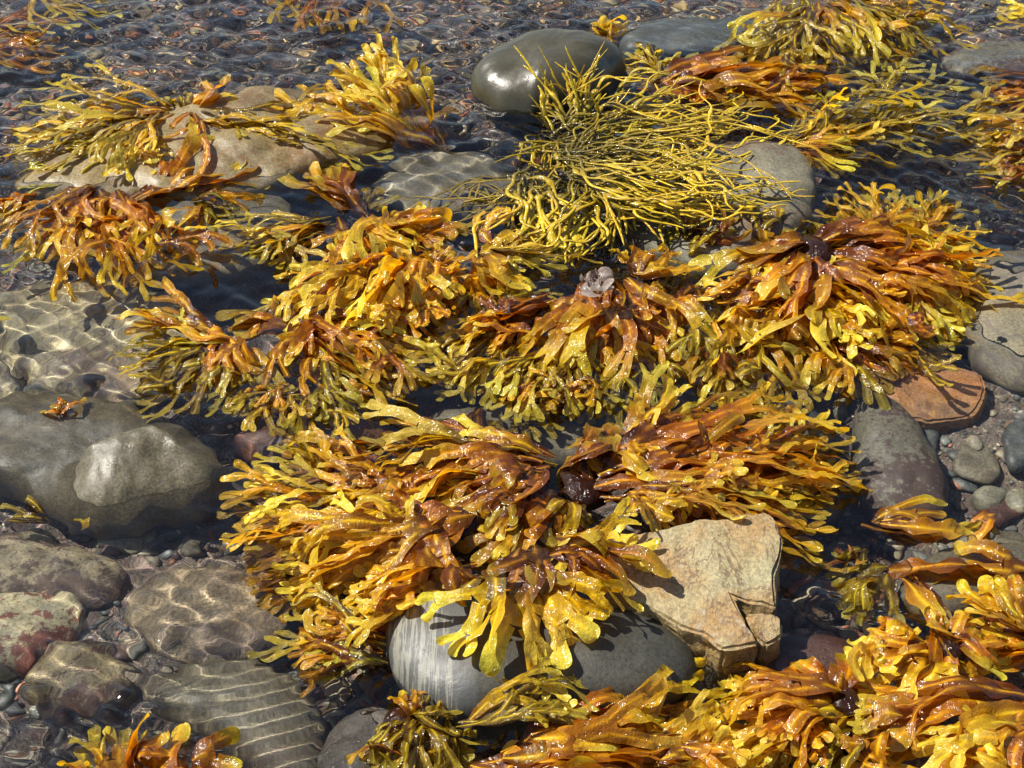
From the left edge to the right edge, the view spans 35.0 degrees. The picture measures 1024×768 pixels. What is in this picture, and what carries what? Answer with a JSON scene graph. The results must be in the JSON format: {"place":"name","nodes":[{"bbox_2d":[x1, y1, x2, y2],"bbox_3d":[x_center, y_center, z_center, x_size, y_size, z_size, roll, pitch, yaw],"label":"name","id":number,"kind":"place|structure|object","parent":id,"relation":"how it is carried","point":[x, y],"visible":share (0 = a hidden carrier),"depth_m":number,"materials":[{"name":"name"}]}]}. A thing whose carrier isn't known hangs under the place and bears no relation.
{"place":"outdoors","nodes":[
{"label":"outdoors","id":0,"kind":"place"},
{"bbox_2d":[0,0,1023,767],"bbox_3d":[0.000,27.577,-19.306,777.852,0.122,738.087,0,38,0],"label":"water","id":1,"kind":"structure","parent":0,"point":[168,612],"depth_m":16.01,"materials":[{"name":"liquid"}]},
{"bbox_2d":[7,495,41,520],"bbox_3d":[-4.196,1.198,14.606,0.851,0.309,0.345,0,38,0],"label":"weed sprig","id":2,"kind":"object","parent":1,"relation":"in","point":[36,505],"visible":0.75,"depth_m":14.53,"materials":[{"name":"yellow plant"}]},
{"bbox_2d":[4,30,45,45],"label":"wrack","id":3,"kind":"object","parent":1,"relation":"in","point":[27,38],"visible":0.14,"depth_m":21.86,"materials":[{"name":"brown plant"}]},
{"bbox_2d":[57,713,242,767],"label":"wrack","id":4,"kind":"object","parent":1,"relation":"in","point":[203,755],"visible":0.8,"depth_m":12.16,"materials":[{"name":"orange plant"}]},
{"bbox_2d":[116,277,273,397],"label":"wrack","id":5,"kind":"object","parent":1,"relation":"in","point":[196,326],"visible":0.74,"depth_m":16.35,"materials":[{"name":"plant"}]},
{"bbox_2d":[223,370,367,431],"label":"wrack","id":6,"kind":"object","parent":1,"relation":"in","point":[277,398],"visible":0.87,"depth_m":15.68,"materials":[{"name":"plant"}]},
{"bbox_2d":[184,161,468,276],"bbox_3d":[-1.975,-1.749,18.245,2.794,0.628,2.385,22,43,26],"label":"wrack","id":7,"kind":"object","parent":1,"relation":"in","point":[419,223],"visible":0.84,"depth_m":17.97,"materials":[{"name":"yellow plant"}]},
{"bbox_2d":[275,3,390,15],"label":"wrack","id":8,"kind":"object","parent":1,"relation":"in","point":[384,5],"visible":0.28,"depth_m":22.71,"materials":[{"name":"plant"}]},
{"bbox_2d":[291,568,388,676],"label":"wrack","id":9,"kind":"object","parent":1,"relation":"in","point":[353,656],"visible":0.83,"depth_m":13.18,"materials":[{"name":"yellow plant"}]},
{"bbox_2d":[219,419,480,583],"bbox_3d":[-1.478,0.996,14.877,2.841,1.262,2.374,-25,45,-29],"label":"wrack","id":10,"kind":"object","parent":1,"relation":"in","point":[351,486],"visible":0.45,"depth_m":14.73,"materials":[{"name":"yellow plant"}]},
{"bbox_2d":[263,295,444,410],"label":"wrack","id":11,"kind":"object","parent":1,"relation":"in","point":[347,348],"visible":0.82,"depth_m":16.25,"materials":[{"name":"brown plant"}]},
{"bbox_2d":[270,32,446,138],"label":"wrack","id":12,"kind":"object","parent":1,"relation":"in","point":[384,100],"visible":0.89,"depth_m":20.39,"materials":[{"name":"yellow plant"}]},
{"bbox_2d":[361,710,387,722],"bbox_3d":[-1.115,2.992,12.703,0.762,0.675,0.851,0,38,0],"label":"rock","id":13,"kind":"object","parent":1,"relation":"in","point":[378,716],"visible":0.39,"depth_m":12.68,"materials":[{"name":"stone"}]},
{"bbox_2d":[273,478,485,648],"bbox_3d":[-1.149,1.563,13.827,1.931,0.735,2.026,0,38,0],"label":"wrack","id":14,"kind":"object","parent":1,"relation":"in","point":[397,556],"visible":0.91,"depth_m":13.79,"materials":[{"name":"yellow plant"}]},
{"bbox_2d":[264,243,495,338],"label":"wrack","id":15,"kind":"object","parent":1,"relation":"in","point":[388,273],"visible":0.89,"depth_m":16.94,"materials":[{"name":"yellow plant"}]},
{"bbox_2d":[343,399,557,502],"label":"wrack","id":16,"kind":"object","parent":1,"relation":"in","point":[471,459],"visible":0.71,"depth_m":14.95,"materials":[{"name":"yellow plant"}]},
{"bbox_2d":[346,656,599,767],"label":"wrack","id":17,"kind":"object","parent":1,"relation":"in","point":[409,726],"visible":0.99,"depth_m":12.31,"materials":[{"name":"yellow plant"}]},
{"bbox_2d":[434,291,555,356],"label":"wrack","id":18,"kind":"object","parent":1,"relation":"in","point":[510,318],"visible":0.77,"depth_m":16.64,"materials":[{"name":"plant"}]},
{"bbox_2d":[441,458,594,570],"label":"wrack","id":19,"kind":"object","parent":1,"relation":"in","point":[512,502],"visible":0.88,"depth_m":14.12,"materials":[{"name":"plant"}]},
{"bbox_2d":[454,206,602,315],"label":"wrack","id":20,"kind":"object","parent":1,"relation":"in","point":[498,269],"visible":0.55,"depth_m":17.49,"materials":[{"name":"yellow plant"}]},
{"bbox_2d":[385,598,697,721],"bbox_3d":[0.223,2.372,13.240,2.547,1.098,1.290,0,38,0],"label":"cobble","id":21,"kind":"object","parent":1,"relation":"in","point":[625,653],"visible":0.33,"depth_m":12.79,"materials":[{"name":"grey stone"}]},
{"bbox_2d":[414,545,622,676],"bbox_3d":[0.101,1.757,12.893,1.508,0.492,1.263,-21,43,-25],"label":"wrack","id":22,"kind":"object","parent":21,"relation":"on","point":[538,583],"visible":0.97,"depth_m":12.85,"materials":[{"name":"yellow plant"}]},
{"bbox_2d":[425,333,688,426],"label":"wrack","id":23,"kind":"object","parent":1,"relation":"in","point":[570,388],"visible":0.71,"depth_m":15.99,"materials":[{"name":"yellow plant"}]},
{"bbox_2d":[464,165,702,261],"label":"knotted wrack","id":24,"kind":"object","parent":1,"relation":"in","point":[545,227],"visible":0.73,"depth_m":18.15,"materials":[{"name":"yellow plant"}]},
{"bbox_2d":[494,41,712,189],"bbox_3d":[1.072,-3.367,19.569,2.948,1.043,2.208,-11,39,-13],"label":"knotted wrack","id":25,"kind":"object","parent":1,"relation":"in","point":[535,148],"visible":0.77,"depth_m":19.84,"materials":[{"name":"yellow plant"}]},
{"bbox_2d":[468,657,750,767],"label":"wrack","id":26,"kind":"object","parent":1,"relation":"in","point":[633,730],"visible":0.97,"depth_m":12.17,"materials":[{"name":"yellow plant"}]},
{"bbox_2d":[591,15,627,34],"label":"wrack","id":27,"kind":"object","parent":1,"relation":"in","point":[600,26],"visible":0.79,"depth_m":22.18,"materials":[{"name":"yellow plant"}]},
{"bbox_2d":[516,243,717,384],"bbox_3d":[1.044,-0.853,16.706,2.080,0.860,2.323,0,38,0],"label":"wrack","id":28,"kind":"object","parent":1,"relation":"in","point":[604,317],"visible":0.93,"depth_m":16.42,"materials":[{"name":"yellow plant"}]},
{"bbox_2d":[558,380,871,562],"bbox_3d":[2.003,0.800,14.744,2.390,0.953,2.919,28,46,31],"label":"wrack","id":29,"kind":"object","parent":1,"relation":"in","point":[706,460],"visible":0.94,"depth_m":14.64,"materials":[{"name":"plant"}]},
{"bbox_2d":[557,361,691,494],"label":"wrack","id":30,"kind":"object","parent":29,"relation":"on","point":[598,450],"visible":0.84,"depth_m":14.85,"materials":[{"name":"yellow plant"}]},
{"bbox_2d":[631,139,815,253],"bbox_3d":[2.393,-1.877,18.917,2.410,1.198,2.735,0,38,0],"label":"boulder","id":31,"kind":"object","parent":1,"relation":"in","point":[783,162],"visible":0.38,"depth_m":18.67,"materials":[{"name":"grey stone"}]},
{"bbox_2d":[542,90,813,227],"bbox_3d":[2.256,-2.762,19.133,3.459,0.706,3.088,-14,40,-17],"label":"knotted wrack","id":32,"kind":"object","parent":31,"relation":"on","point":[661,170],"visible":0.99,"depth_m":18.80,"materials":[{"name":"yellow plant"}]},
{"bbox_2d":[664,189,796,254],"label":"wrack","id":33,"kind":"object","parent":31,"relation":"attached to","point":[762,233],"visible":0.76,"depth_m":18.00,"materials":[{"name":"plant"}]},
{"bbox_2d":[626,42,857,118],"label":"wrack","id":34,"kind":"object","parent":1,"relation":"in","point":[715,72],"visible":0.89,"depth_m":20.86,"materials":[{"name":"brown plant"}]},
{"bbox_2d":[666,282,823,426],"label":"wrack","id":35,"kind":"object","parent":1,"relation":"in","point":[712,351],"visible":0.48,"depth_m":16.27,"materials":[{"name":"yellow plant"}]},
{"bbox_2d":[687,231,845,355],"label":"wrack","id":36,"kind":"object","parent":1,"relation":"in","point":[790,280],"visible":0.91,"depth_m":16.95,"materials":[{"name":"plant"}]},
{"bbox_2d":[780,658,786,663],"bbox_3d":[2.366,2.501,13.349,1.151,0.675,0.706,-13,40,-16],"label":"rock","id":37,"kind":"object","parent":1,"relation":"in","point":[783,660],"visible":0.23,"depth_m":13.14,"materials":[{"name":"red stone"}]},
{"bbox_2d":[717,653,892,767],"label":"wrack","id":38,"kind":"object","parent":1,"relation":"in","point":[786,724],"visible":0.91,"depth_m":12.41,"materials":[{"name":"plant"}]},
{"bbox_2d":[720,289,904,358],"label":"wrack","id":39,"kind":"object","parent":1,"relation":"in","point":[836,316],"visible":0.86,"depth_m":16.45,"materials":[{"name":"yellow plant"}]},
{"bbox_2d":[727,0,966,86],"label":"wrack","id":40,"kind":"object","parent":1,"relation":"in","point":[874,17],"visible":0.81,"depth_m":21.84,"materials":[{"name":"yellow plant"}]},
{"bbox_2d":[835,545,880,610],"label":"wrack","id":41,"kind":"object","parent":1,"relation":"in","point":[857,592],"visible":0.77,"depth_m":13.76,"materials":[{"name":"yellow plant"}]},
{"bbox_2d":[800,325,960,394],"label":"wrack","id":42,"kind":"object","parent":1,"relation":"in","point":[866,359],"visible":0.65,"depth_m":16.18,"materials":[{"name":"yellow plant"}]},
{"bbox_2d":[801,181,980,238],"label":"wrack","id":43,"kind":"object","parent":1,"relation":"in","point":[874,205],"visible":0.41,"depth_m":18.45,"materials":[{"name":"yellow plant"}]},
{"bbox_2d":[790,60,1023,171],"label":"wrack","id":44,"kind":"object","parent":1,"relation":"in","point":[839,137],"visible":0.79,"depth_m":20.02,"materials":[{"name":"plant"}]},
{"bbox_2d":[796,194,1023,346],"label":"wrack","id":45,"kind":"object","parent":1,"relation":"in","point":[883,263],"visible":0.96,"depth_m":17.04,"materials":[{"name":"brown plant"}]},
{"bbox_2d":[800,675,1023,767],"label":"wrack","id":46,"kind":"object","parent":1,"relation":"in","point":[986,730],"visible":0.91,"depth_m":12.28,"materials":[{"name":"yellow plant"}]},
{"bbox_2d":[843,606,1023,699],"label":"wrack","id":47,"kind":"object","parent":1,"relation":"in","point":[897,647],"visible":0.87,"depth_m":12.88,"materials":[{"name":"yellow plant"}]},
{"bbox_2d":[875,494,996,539],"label":"wrack","id":48,"kind":"object","parent":1,"relation":"in","point":[917,524],"visible":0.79,"depth_m":14.36,"materials":[{"name":"plant"}]},
{"bbox_2d":[901,539,1023,616],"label":"wrack","id":49,"kind":"object","parent":1,"relation":"in","point":[922,598],"visible":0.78,"depth_m":13.89,"materials":[{"name":"plant"}]},
{"bbox_2d":[945,574,1023,671],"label":"wrack","id":50,"kind":"object","parent":1,"relation":"in","point":[1004,609],"visible":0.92,"depth_m":13.35,"materials":[{"name":"yellow plant"}]},
{"bbox_2d":[963,112,1023,190],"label":"wrack","id":51,"kind":"object","parent":1,"relation":"in","point":[1008,137],"visible":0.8,"depth_m":19.56,"materials":[{"name":"plant"}]},
{"bbox_2d":[990,67,1023,100],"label":"wrack","id":52,"kind":"object","parent":1,"relation":"in","point":[1005,94],"visible":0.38,"depth_m":20.72,"materials":[{"name":"plant"}]},
{"bbox_2d":[1000,0,1023,18],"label":"wrack","id":53,"kind":"object","parent":1,"relation":"in","point":[1019,7],"visible":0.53,"depth_m":22.66,"materials":[{"name":"yellow plant"}]},
{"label":"seabed","id":54,"kind":"structure","parent":0,"visible":0},
{"bbox_2d":[73,425,216,505],"bbox_3d":[-4.021,0.751,15.491,2.941,1.171,1.591,21,43,25],"label":"boulder","id":55,"kind":"object","parent":54,"relation":"on","point":[122,467],"visible":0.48,"depth_m":14.81,"materials":[{"name":"grey stone"}]},
{"bbox_2d":[45,396,83,413],"bbox_3d":[-4.336,0.240,15.726,0.464,0.298,0.251,-11,39,-14],"label":"weed sprig","id":56,"kind":"object","parent":55,"relation":"attached to","point":[60,401],"visible":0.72,"depth_m":15.62,"materials":[{"name":"brown plant"}]},
{"bbox_2d":[24,86,366,187],"bbox_3d":[-3.737,-2.533,19.845,4.255,1.111,2.536,-26,45,-30],"label":"boulder","id":57,"kind":"object","parent":54,"relation":"on","point":[269,156],"visible":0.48,"depth_m":19.42,"materials":[{"name":"beige stone"}]},
{"bbox_2d":[0,63,367,193],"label":"wrack","id":58,"kind":"object","parent":57,"relation":"on","point":[132,146],"visible":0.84,"depth_m":19.72,"materials":[{"name":"yellow plant"}]},
{"bbox_2d":[140,117,264,225],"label":"wrack","id":59,"kind":"object","parent":57,"relation":"on","point":[191,144],"visible":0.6,"depth_m":18.97,"materials":[{"name":"brown plant"}]},
{"bbox_2d":[471,28,625,111],"bbox_3d":[0.487,-3.739,21.116,2.042,1.462,1.683,0,38,0],"label":"boulder","id":60,"kind":"object","parent":54,"relation":"on","point":[503,78],"visible":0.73,"depth_m":20.59,"materials":[{"name":"stone"}]},
{"bbox_2d":[597,513,781,672],"bbox_3d":[1.475,2.122,13.722,1.659,1.581,1.460,0,38,0],"label":"slab","id":61,"kind":"object","parent":54,"relation":"on","point":[712,599],"depth_m":13.26,"materials":[{"name":"beige stone"}]},
{"bbox_2d":[440,496,671,613],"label":"wrack","id":62,"kind":"object","parent":61,"relation":"on","point":[591,548],"visible":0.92,"depth_m":13.25,"materials":[{"name":"yellow plant"}]},
{"bbox_2d":[978,261,1023,354],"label":"boulder","id":63,"kind":"object","parent":54,"relation":"on","point":[1007,321],"visible":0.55,"depth_m":16.90,"materials":[{"name":"grey stone"}]},
{"bbox_3d":[-3.418,-1.532,18.772,1.890,0.804,1.937,0,38,0],"label":"boulder","id":64,"kind":"object","parent":54,"relation":"on","visible":0},
{"bbox_2d":[0,184,232,300],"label":"wrack","id":65,"kind":"object","parent":64,"relation":"on","point":[129,219],"visible":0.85,"depth_m":17.98,"materials":[{"name":"brown plant"}]}
]}

